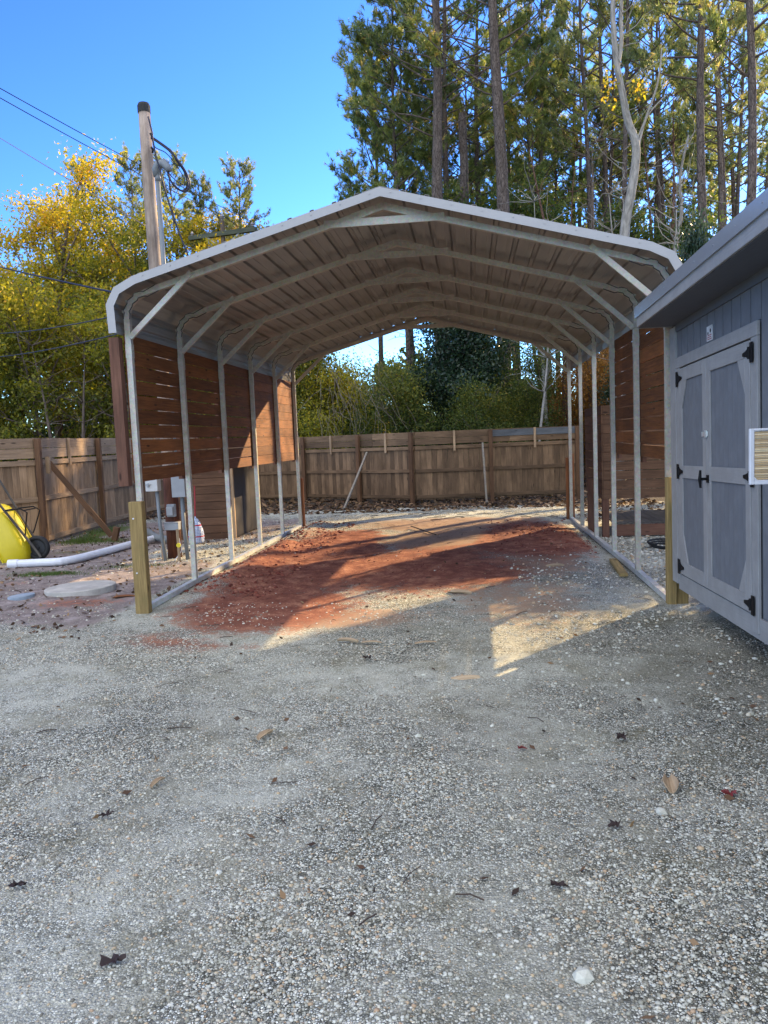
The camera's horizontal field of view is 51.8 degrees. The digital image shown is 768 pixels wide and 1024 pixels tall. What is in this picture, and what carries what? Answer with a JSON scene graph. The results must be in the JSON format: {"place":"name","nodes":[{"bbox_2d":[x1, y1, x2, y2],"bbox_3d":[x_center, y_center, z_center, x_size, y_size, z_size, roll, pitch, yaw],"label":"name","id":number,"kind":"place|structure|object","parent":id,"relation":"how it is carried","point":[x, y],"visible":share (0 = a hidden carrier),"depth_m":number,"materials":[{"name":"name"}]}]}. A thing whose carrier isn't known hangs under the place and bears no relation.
{"place":"outdoors","nodes":[
{"label":"outdoors","id":0,"kind":"place"},
{"bbox_2d":[6,521,188,577],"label":"grass","id":1,"kind":"structure","parent":0,"point":[76,541],"depth_m":14.36,"materials":[{"name":"green plant"}]},
{"bbox_2d":[0,465,767,1023],"bbox_3d":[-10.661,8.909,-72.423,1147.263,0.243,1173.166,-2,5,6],"label":"gravel ground","id":2,"kind":"structure","parent":0,"point":[470,547],"depth_m":4.11,"materials":[{"name":"grey gravel"}]},
{"bbox_2d":[0,480,49,562],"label":"wheelbarrow","id":3,"kind":"object","parent":2,"relation":"on","point":[19,540],"visible":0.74,"depth_m":12.36,"materials":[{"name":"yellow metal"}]},
{"bbox_2d":[6,321,80,458],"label":"thin trunk tree","id":4,"kind":"object","parent":2,"relation":"on","point":[48,423],"visible":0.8,"depth_m":27.67,"materials":[{"name":"brown plant"}]},
{"bbox_2d":[0,225,99,459],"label":"broadleaf tree","id":5,"kind":"object","parent":2,"relation":"on","point":[4,274],"visible":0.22,"depth_m":30.85,"materials":[{"name":"yellow plant"}]},
{"bbox_2d":[0,256,115,460],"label":"broadleaf tree","id":6,"kind":"object","parent":2,"relation":"on","point":[30,389],"visible":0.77,"depth_m":28.43,"materials":[{"name":"green plant"}]},
{"bbox_2d":[0,133,131,458],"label":"broadleaf tree","id":7,"kind":"object","parent":2,"relation":"on","point":[47,217],"visible":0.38,"depth_m":33.29,"materials":[{"name":"yellow plant"}]},
{"bbox_2d":[20,231,111,433],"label":"broadleaf tree","id":8,"kind":"object","parent":2,"relation":"on","point":[47,262],"visible":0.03,"depth_m":39.23,"materials":[{"name":"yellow plant"}]},
{"bbox_2d":[39,314,112,456],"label":"thin trunk tree","id":9,"kind":"object","parent":2,"relation":"on","point":[83,402],"visible":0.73,"depth_m":27.80,"materials":[{"name":"brown plant"}]},
{"bbox_2d":[12,186,143,424],"bbox_3d":[-12.173,-7.819,36.113,6.549,13.570,7.705,2,7,41],"label":"broadleaf tree","id":10,"kind":"object","parent":2,"relation":"on","point":[108,253],"visible":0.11,"depth_m":34.93,"materials":[{"name":"yellow plant"}]},
{"bbox_2d":[44,580,115,596],"bbox_3d":[-3.665,0.933,9.561,0.820,0.100,0.800,-2,5,6],"label":"septic lid","id":11,"kind":"object","parent":2,"relation":"on","point":[90,588],"visible":0.97,"depth_m":9.39,"materials":[{"name":"concrete"}]},
{"bbox_2d":[7,535,154,567],"bbox_3d":[-4.546,0.626,12.777,0.739,0.129,3.008,1,6,29],"label":"drain pipe","id":12,"kind":"object","parent":2,"relation":"on","point":[13,563],"visible":0.9,"depth_m":11.82,"materials":[{"name":"white plastic"}]},
{"bbox_2d":[45,457,119,540],"bbox_3d":[-5.473,-0.180,14.431,1.204,1.706,0.122,-3,5,-11],"label":"fence brace","id":13,"kind":"object","parent":2,"relation":"on","point":[51,467],"visible":0.82,"depth_m":14.40,"materials":[{"name":"brown wood"}]},
{"bbox_2d":[49,153,119,455],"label":"tree","id":14,"kind":"object","parent":2,"relation":"on","point":[82,185],"visible":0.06,"depth_m":39.45,"materials":[{"name":"plant"}]},
{"bbox_2d":[0,438,199,540],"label":"board fence","id":15,"kind":"object","parent":2,"relation":"on","point":[93,481],"visible":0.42,"depth_m":15.32,"materials":[{"name":"brown wood"}]},
{"bbox_2d":[31,177,199,452],"bbox_3d":[-10.064,-7.419,32.831,8.006,13.251,8.094,-6,7,-36],"label":"broadleaf tree","id":16,"kind":"object","parent":2,"relation":"on","point":[135,243],"visible":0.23,"depth_m":32.60,"materials":[{"name":"yellow plant"}]},
{"bbox_2d":[51,274,192,455],"bbox_3d":[-9.508,-4.591,29.074,6.077,8.253,5.903,-1,6,18],"label":"broadleaf tree","id":17,"kind":"object","parent":2,"relation":"on","point":[99,326],"visible":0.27,"depth_m":28.34,"materials":[{"name":"green plant"}]},
{"bbox_2d":[96,141,169,281],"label":"pine tree","id":18,"kind":"object","parent":2,"relation":"on","point":[130,189],"visible":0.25,"depth_m":37.94,"materials":[{"name":"green plant"}]},
{"bbox_2d":[65,267,200,437],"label":"broadleaf tree","id":19,"kind":"object","parent":2,"relation":"on","point":[103,399],"visible":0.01,"depth_m":31.93,"materials":[{"name":"green plant"}]},
{"bbox_2d":[0,524,294,640],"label":"leaf litter","id":20,"kind":"object","parent":2,"relation":"on","point":[61,573],"visible":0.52,"depth_m":10.68,"materials":[{"name":"brown plant"}]},
{"bbox_2d":[145,479,167,560],"bbox_3d":[-3.369,0.138,11.754,0.246,1.298,0.161,-2,5,6],"label":"electric box","id":21,"kind":"object","parent":2,"relation":"on","point":[153,485],"visible":0.77,"depth_m":11.72,"materials":[{"name":"paint"}]},
{"bbox_2d":[137,101,181,558],"bbox_3d":[-3.297,-2.571,11.780,0.304,6.770,0.214,1,6,29],"label":"utility pole","id":22,"kind":"object","parent":2,"relation":"on","point":[149,194],"visible":0.58,"depth_m":11.57,"materials":[{"name":"brown wood"}]},
{"bbox_2d":[131,144,205,269],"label":"pine tree","id":23,"kind":"object","parent":2,"relation":"on","point":[171,186],"visible":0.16,"depth_m":36.12,"materials":[{"name":"green plant"}]},
{"bbox_2d":[171,476,189,559],"bbox_3d":[-3.017,0.096,11.813,0.225,1.300,0.180,-2,5,6],"label":"electric box","id":24,"kind":"object","parent":2,"relation":"on","point":[178,486],"visible":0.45,"depth_m":11.71,"materials":[{"name":"grey paint"}]},
{"bbox_2d":[152,159,177,464],"bbox_3d":[-3.108,-2.804,11.586,0.314,4.555,0.131,0,6,20],"label":"conduit","id":25,"kind":"object","parent":24,"relation":"attached to","point":[164,164],"visible":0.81,"depth_m":11.45,"materials":[{"name":"grey plastic"}]},
{"bbox_2d":[134,195,250,389],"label":"broadleaf tree","id":26,"kind":"object","parent":2,"relation":"on","point":[200,219],"visible":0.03,"depth_m":34.92,"materials":[{"name":"yellow plant"}]},
{"bbox_2d":[167,169,220,261],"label":"pine tree","id":27,"kind":"object","parent":2,"relation":"on","point":[202,184],"visible":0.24,"depth_m":34.92,"materials":[{"name":"green plant"}]},
{"bbox_2d":[163,456,256,539],"bbox_3d":[-3.229,-0.318,14.939,1.360,1.553,1.660,-2,5,6],"label":"timber enclosure","id":28,"kind":"object","parent":2,"relation":"on","point":[210,500],"visible":0.4,"depth_m":14.19,"materials":[{"name":"brown wood"}]},
{"bbox_2d":[233,466,256,536],"bbox_3d":[-2.596,-0.301,14.874,0.020,1.360,1.495,-2,5,6],"label":"side door","id":29,"kind":"structure","parent":28,"relation":"in","point":[244,479],"depth_m":14.77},
{"bbox_2d":[188,214,256,247],"bbox_3d":[-6.167,-6.386,31.615,2.711,10.690,0.380,-2,5,6],"label":"power pole","id":30,"kind":"object","parent":2,"relation":"on","point":[222,235],"visible":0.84,"depth_m":31.06,"materials":[{"name":"brown wood"}]},
{"bbox_2d":[207,151,271,240],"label":"pine tree","id":31,"kind":"object","parent":2,"relation":"on","point":[245,195],"visible":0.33,"depth_m":35.53,"materials":[{"name":"green plant"}]},
{"bbox_2d":[0,270,582,463],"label":"distant woods","id":32,"kind":"object","parent":2,"relation":"on","point":[389,361],"depth_m":44.03,"materials":[{"name":"green plant"}]},
{"bbox_2d":[203,348,389,449],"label":"broadleaf tree","id":33,"kind":"object","parent":2,"relation":"on","point":[316,365],"visible":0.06,"depth_m":25.93,"materials":[{"name":"green plant"}]},
{"bbox_2d":[280,346,386,449],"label":"broadleaf tree","id":34,"kind":"object","parent":2,"relation":"on","point":[306,418],"visible":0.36,"depth_m":25.53,"materials":[{"name":"green plant"}]},
{"bbox_2d":[297,351,414,448],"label":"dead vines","id":35,"kind":"object","parent":34,"relation":"hanging from","point":[355,402],"visible":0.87,"depth_m":24.30,"materials":[{"name":"brown plant"}]},
{"bbox_2d":[282,352,399,446],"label":"broadleaf tree","id":36,"kind":"object","parent":2,"relation":"on","point":[358,398],"visible":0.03,"depth_m":26.98,"materials":[{"name":"green plant"}]},
{"bbox_2d":[324,33,422,433],"bbox_3d":[-0.661,-11.430,35.947,5.518,20.045,5.355,-5,6,-30],"label":"pine tree","id":37,"kind":"object","parent":2,"relation":"on","point":[341,176],"visible":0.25,"depth_m":34.58,"materials":[{"name":"green plant"}]},
{"bbox_2d":[2,519,758,1018],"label":"leaf litter","id":38,"kind":"object","parent":2,"relation":"on","point":[514,891],"visible":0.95,"depth_m":3.96,"materials":[{"name":"brown plant"}]},
{"bbox_2d":[25,503,736,925],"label":"fallen leaves","id":39,"kind":"object","parent":2,"relation":"on","point":[401,653],"depth_m":7.42,"materials":[{"name":"brown plant"}]},
{"bbox_2d":[180,517,596,601],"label":"clay clods","id":40,"kind":"object","parent":2,"relation":"on","point":[216,576],"visible":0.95,"depth_m":11.28,"materials":[{"name":"red soil"}]},
{"bbox_2d":[122,493,656,519],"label":"leaf litter","id":41,"kind":"object","parent":2,"relation":"on","point":[458,503],"visible":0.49,"depth_m":19.85,"materials":[{"name":"brown plant"}]},
{"bbox_2d":[200,426,579,503],"bbox_3d":[-0.460,-1.117,21.625,11.252,2.011,1.373,-1,6,18],"label":"board fence","id":42,"kind":"object","parent":2,"relation":"on","point":[386,472],"visible":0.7,"depth_m":20.62,"materials":[{"name":"brown wood"}]},
{"bbox_2d":[316,342,464,464],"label":"broadleaf tree","id":43,"kind":"object","parent":2,"relation":"on","point":[404,389],"visible":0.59,"depth_m":24.62,"materials":[{"name":"green plant"}]},
{"bbox_2d":[331,0,459,429],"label":"pine tree","id":44,"kind":"object","parent":2,"relation":"on","point":[422,154],"visible":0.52,"depth_m":32.33,"materials":[{"name":"green plant"}]},
{"bbox_2d":[106,186,688,613],"bbox_3d":[0.467,-1.354,11.420,5.590,4.113,7.980,-2,5,6],"label":"carport","id":45,"kind":"object","parent":2,"relation":"on","point":[265,312],"visible":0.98,"depth_m":9.32,"materials":[{"name":"metal"}]},
{"bbox_2d":[359,46,443,370],"bbox_3d":[1.616,-11.920,37.941,5.637,20.476,5.470,-6,6,-33],"label":"pine tree","id":46,"kind":"object","parent":2,"relation":"on","point":[404,98],"visible":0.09,"depth_m":37.17,"materials":[{"name":"green plant"}]},
{"bbox_2d":[386,36,481,202],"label":"pine tree","id":47,"kind":"object","parent":2,"relation":"on","point":[425,64],"visible":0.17,"depth_m":35.88,"materials":[{"name":"green plant"}]},
{"bbox_2d":[362,0,527,196],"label":"pine tree","id":48,"kind":"object","parent":2,"relation":"on","point":[483,115],"visible":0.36,"depth_m":34.41,"materials":[{"name":"green plant"}]},
{"bbox_2d":[334,0,559,423],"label":"pine tree","id":49,"kind":"object","parent":2,"relation":"on","point":[368,36],"visible":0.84,"depth_m":29.89,"materials":[{"name":"green plant"}]},
{"bbox_2d":[377,319,537,484],"bbox_3d":[2.459,-4.329,26.303,5.578,7.302,5.350,-7,7,-43],"label":"broadleaf tree","id":50,"kind":"object","parent":2,"relation":"on","point":[460,341],"visible":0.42,"depth_m":25.64,"materials":[{"name":"green plant"}]},
{"bbox_2d":[260,470,656,505],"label":"leaf litter","id":51,"kind":"object","parent":2,"relation":"on","point":[262,501],"visible":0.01,"depth_m":22.76,"materials":[{"name":"brown plant"}]},
{"bbox_2d":[423,53,511,207],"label":"pine tree","id":52,"kind":"object","parent":2,"relation":"on","point":[481,129],"visible":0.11,"depth_m":38.94,"materials":[{"name":"green plant"}]},
{"bbox_2d":[410,334,531,475],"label":"broadleaf tree","id":53,"kind":"object","parent":2,"relation":"on","point":[504,353],"visible":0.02,"depth_m":27.20,"materials":[{"name":"green plant"}]},
{"bbox_2d":[385,0,561,389],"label":"pine tree","id":54,"kind":"object","parent":2,"relation":"on","point":[429,42],"visible":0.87,"depth_m":28.10,"materials":[{"name":"green plant"}]},
{"bbox_2d":[442,102,510,203],"bbox_3d":[3.473,-8.981,32.131,3.658,14.986,1.672,-2,5,6],"label":"broken snag","id":55,"kind":"object","parent":2,"relation":"on","point":[463,150],"visible":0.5,"depth_m":31.67,"materials":[{"name":"brown wood"}]},
{"bbox_2d":[405,0,549,364],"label":"pine tree","id":56,"kind":"object","parent":2,"relation":"on","point":[453,14],"visible":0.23,"depth_m":36.28,"materials":[{"name":"green plant"}]},
{"bbox_2d":[433,367,538,487],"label":"broadleaf tree","id":57,"kind":"object","parent":2,"relation":"on","point":[473,411],"visible":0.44,"depth_m":24.11,"materials":[{"name":"green plant"}]},
{"bbox_2d":[416,138,580,224],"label":"broadleaf tree","id":58,"kind":"object","parent":2,"relation":"on","point":[515,205],"visible":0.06,"depth_m":30.57,"materials":[{"name":"green plant"}]},
{"bbox_2d":[447,0,570,392],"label":"pine tree","id":59,"kind":"object","parent":2,"relation":"on","point":[484,75],"visible":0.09,"depth_m":41.65,"materials":[{"name":"green plant"}]},
{"bbox_2d":[469,179,568,385],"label":"broadleaf tree","id":60,"kind":"object","parent":2,"relation":"on","point":[483,199],"visible":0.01,"depth_m":32.09,"materials":[{"name":"green plant"}]},
{"bbox_2d":[487,376,564,471],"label":"broadleaf tree","id":61,"kind":"object","parent":2,"relation":"on","point":[512,412],"visible":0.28,"depth_m":25.51,"materials":[{"name":"green plant"}]},
{"bbox_2d":[486,340,575,441],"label":"broadleaf tree","id":62,"kind":"object","parent":2,"relation":"on","point":[535,363],"visible":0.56,"depth_m":25.55,"materials":[{"name":"green plant"}]},
{"bbox_2d":[503,165,566,447],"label":"thin trunk tree","id":63,"kind":"object","parent":2,"relation":"on","point":[543,371],"visible":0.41,"depth_m":25.39,"materials":[{"name":"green plant"}]},
{"bbox_2d":[477,15,594,413],"bbox_3d":[6.575,-11.453,34.181,5.459,19.830,5.297,-1,6,19],"label":"pine tree","id":64,"kind":"object","parent":2,"relation":"on","point":[528,112],"visible":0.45,"depth_m":33.64,"materials":[{"name":"green plant"}]},
{"bbox_2d":[515,135,567,479],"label":"thin trunk tree","id":65,"kind":"object","parent":2,"relation":"on","point":[537,191],"visible":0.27,"depth_m":26.31,"materials":[{"name":"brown plant"}]},
{"bbox_2d":[468,0,620,418],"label":"pine tree","id":66,"kind":"object","parent":2,"relation":"on","point":[558,69],"visible":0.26,"depth_m":37.87,"materials":[{"name":"green plant"}]},
{"bbox_2d":[519,178,584,440],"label":"thin trunk tree","id":67,"kind":"object","parent":2,"relation":"on","point":[544,395],"visible":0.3,"depth_m":23.82,"materials":[{"name":"grey plant"}]},
{"bbox_2d":[527,356,585,461],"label":"broadleaf tree","id":68,"kind":"object","parent":2,"relation":"on","point":[560,391],"visible":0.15,"depth_m":27.83,"materials":[{"name":"green plant"}]},
{"bbox_2d":[510,54,603,425],"bbox_3d":[8.346,-12.783,40.862,5.815,21.123,5.643,-6,7,-36],"label":"pine tree","id":69,"kind":"object","parent":2,"relation":"on","point":[579,177],"visible":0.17,"depth_m":39.62,"materials":[{"name":"green plant"}]},
{"bbox_2d":[538,348,609,481],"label":"broadleaf tree","id":70,"kind":"object","parent":2,"relation":"on","point":[600,367],"visible":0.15,"depth_m":25.58,"materials":[{"name":"green plant"}]},
{"bbox_2d":[511,0,648,387],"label":"pine tree","id":71,"kind":"object","parent":2,"relation":"on","point":[587,14],"visible":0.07,"depth_m":43.23,"materials":[{"name":"green plant"}]},
{"bbox_2d":[544,20,630,226],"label":"pine tree","id":72,"kind":"object","parent":2,"relation":"on","point":[567,115],"visible":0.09,"depth_m":48.07,"materials":[{"name":"green plant"}]},
{"bbox_2d":[521,0,658,467],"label":"pine tree","id":73,"kind":"object","parent":2,"relation":"on","point":[563,46],"visible":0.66,"depth_m":32.91,"materials":[{"name":"green plant"}]},
{"bbox_2d":[561,114,639,416],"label":"thin trunk tree","id":74,"kind":"object","parent":2,"relation":"on","point":[591,196],"visible":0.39,"depth_m":25.67,"materials":[{"name":"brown plant"}]},
{"bbox_2d":[561,66,652,346],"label":"pine tree","id":75,"kind":"object","parent":2,"relation":"on","point":[596,114],"visible":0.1,"depth_m":42.71,"materials":[{"name":"green plant"}]},
{"bbox_2d":[544,0,681,352],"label":"pine tree","id":76,"kind":"object","parent":2,"relation":"on","point":[572,6],"visible":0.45,"depth_m":36.33,"materials":[{"name":"green plant"}]},
{"bbox_2d":[562,0,666,228],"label":"pine tree","id":77,"kind":"object","parent":2,"relation":"on","point":[590,77],"visible":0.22,"depth_m":39.50,"materials":[{"name":"green plant"}]},
{"bbox_2d":[585,405,664,537],"bbox_3d":[4.433,-0.712,13.094,2.157,2.102,1.855,-2,5,6],"label":"raised stall","id":78,"kind":"object","parent":2,"relation":"on","point":[626,519],"visible":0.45,"depth_m":12.29,"materials":[{"name":"brown wood"}]},
{"bbox_2d":[557,0,692,351],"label":"pine tree","id":79,"kind":"object","parent":2,"relation":"on","point":[601,7],"visible":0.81,"depth_m":29.05,"materials":[{"name":"green plant"}]},
{"bbox_2d":[593,0,666,470],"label":"crooked tree","id":80,"kind":"object","parent":2,"relation":"on","point":[631,187],"visible":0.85,"depth_m":22.57,"materials":[{"name":"grey plant"}]},
{"bbox_2d":[591,74,669,231],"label":"pine tree","id":81,"kind":"object","parent":2,"relation":"on","point":[643,209],"visible":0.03,"depth_m":45.63,"materials":[{"name":"green plant"}]},
{"bbox_2d":[606,77,678,239],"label":"thin trunk tree","id":82,"kind":"object","parent":2,"relation":"on","point":[647,185],"visible":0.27,"depth_m":33.10,"materials":[{"name":"brown plant"}]},
{"bbox_2d":[601,0,716,231],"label":"pine tree","id":83,"kind":"object","parent":2,"relation":"on","point":[678,33],"visible":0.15,"depth_m":39.51,"materials":[{"name":"green plant"}]},
{"bbox_2d":[608,5,709,234],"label":"pine tree","id":84,"kind":"object","parent":2,"relation":"on","point":[670,135],"visible":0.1,"depth_m":43.76,"materials":[{"name":"green plant"}]},
{"bbox_2d":[584,165,735,260],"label":"broadleaf tree","id":85,"kind":"object","parent":2,"relation":"on","point":[645,235],"visible":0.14,"depth_m":30.12,"materials":[{"name":"green plant"}]},
{"bbox_2d":[604,1,715,242],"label":"pine tree","id":86,"kind":"object","parent":2,"relation":"on","point":[619,121],"visible":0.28,"depth_m":37.34,"materials":[{"name":"green plant"}]},
{"bbox_2d":[646,84,695,249],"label":"thin trunk tree","id":87,"kind":"object","parent":2,"relation":"on","point":[673,167],"visible":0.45,"depth_m":29.46,"materials":[{"name":"brown plant"}]},
{"bbox_2d":[597,0,767,232],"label":"pine tree","id":88,"kind":"object","parent":2,"relation":"on","point":[739,19],"visible":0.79,"depth_m":26.02,"materials":[{"name":"green plant"}]},
{"bbox_2d":[637,114,739,261],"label":"bare tree","id":89,"kind":"object","parent":2,"relation":"on","point":[680,199],"visible":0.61,"depth_m":27.29,"materials":[{"name":"grey plant"}]},
{"bbox_2d":[647,67,736,242],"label":"pine tree","id":90,"kind":"object","parent":2,"relation":"on","point":[692,107],"visible":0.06,"depth_m":48.42,"materials":[{"name":"green plant"}]},
{"bbox_2d":[668,192,721,262],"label":"broadleaf tree","id":91,"kind":"object","parent":2,"relation":"on","point":[696,240],"visible":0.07,"depth_m":15.65,"materials":[{"name":"green plant"}]},
{"bbox_2d":[634,188,767,644],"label":"garden shed","id":92,"kind":"structure","parent":2,"relation":"on","point":[708,301],"depth_m":5.78,"materials":[{"name":"paint"}]},
{"bbox_2d":[675,358,707,587],"bbox_3d":[2.606,-0.323,6.679,0.044,1.831,0.954,-2,4,6],"label":"door","id":93,"kind":"structure","parent":92,"relation":"in","point":[693,434],"depth_m":6.68,"materials":[{"name":"paint"}]},
{"bbox_2d":[698,340,754,615],"bbox_3d":[2.472,-0.255,5.741,0.104,1.831,1.057,-2,4,6],"label":"door","id":94,"kind":"structure","parent":92,"relation":"in","point":[728,372],"depth_m":5.73,"materials":[{"name":"paint"}]},
{"bbox_2d":[749,428,767,484],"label":"slatted panel","id":95,"kind":"object","parent":92,"relation":"attached to","point":[754,478],"visible":1,"depth_m":4.37,"materials":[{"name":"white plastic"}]},
{"bbox_2d":[641,0,765,208],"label":"pine tree","id":96,"kind":"object","parent":2,"relation":"on","point":[729,165],"visible":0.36,"depth_m":41.02,"materials":[{"name":"green plant"}]},
{"bbox_2d":[656,0,767,231],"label":"pine tree","id":97,"kind":"object","parent":2,"relation":"on","point":[760,37],"visible":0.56,"depth_m":32.40,"materials":[{"name":"green plant"}]},
{"bbox_2d":[681,95,746,234],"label":"pine tree","id":98,"kind":"object","parent":2,"relation":"on","point":[743,171],"visible":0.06,"depth_m":54.59,"materials":[{"name":"green plant"}]},
{"bbox_2d":[661,0,767,226],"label":"pine tree","id":99,"kind":"object","parent":2,"relation":"on","point":[762,154],"visible":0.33,"depth_m":36.13,"materials":[{"name":"green plant"}]},
{"bbox_2d":[675,1,767,218],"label":"pine tree","id":100,"kind":"object","parent":2,"relation":"on","point":[733,188],"visible":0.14,"depth_m":45.06,"materials":[{"name":"green plant"}]},
{"bbox_2d":[680,0,767,216],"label":"pine tree","id":101,"kind":"object","parent":2,"relation":"on","point":[740,147],"visible":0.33,"depth_m":38.85,"materials":[{"name":"green plant"}]},
{"bbox_2d":[692,0,767,206],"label":"pine tree","id":102,"kind":"object","parent":2,"relation":"on","point":[712,19],"visible":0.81,"depth_m":23.46,"materials":[{"name":"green plant"}]},
{"bbox_2d":[706,16,767,188],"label":"pine tree","id":103,"kind":"object","parent":2,"relation":"on","point":[738,95],"visible":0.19,"depth_m":42.76,"materials":[{"name":"green plant"}]},
{"bbox_2d":[0,0,767,432],"label":"sky","id":104,"kind":"structure","parent":0,"point":[260,80],"materials":[{"name":"blue"}]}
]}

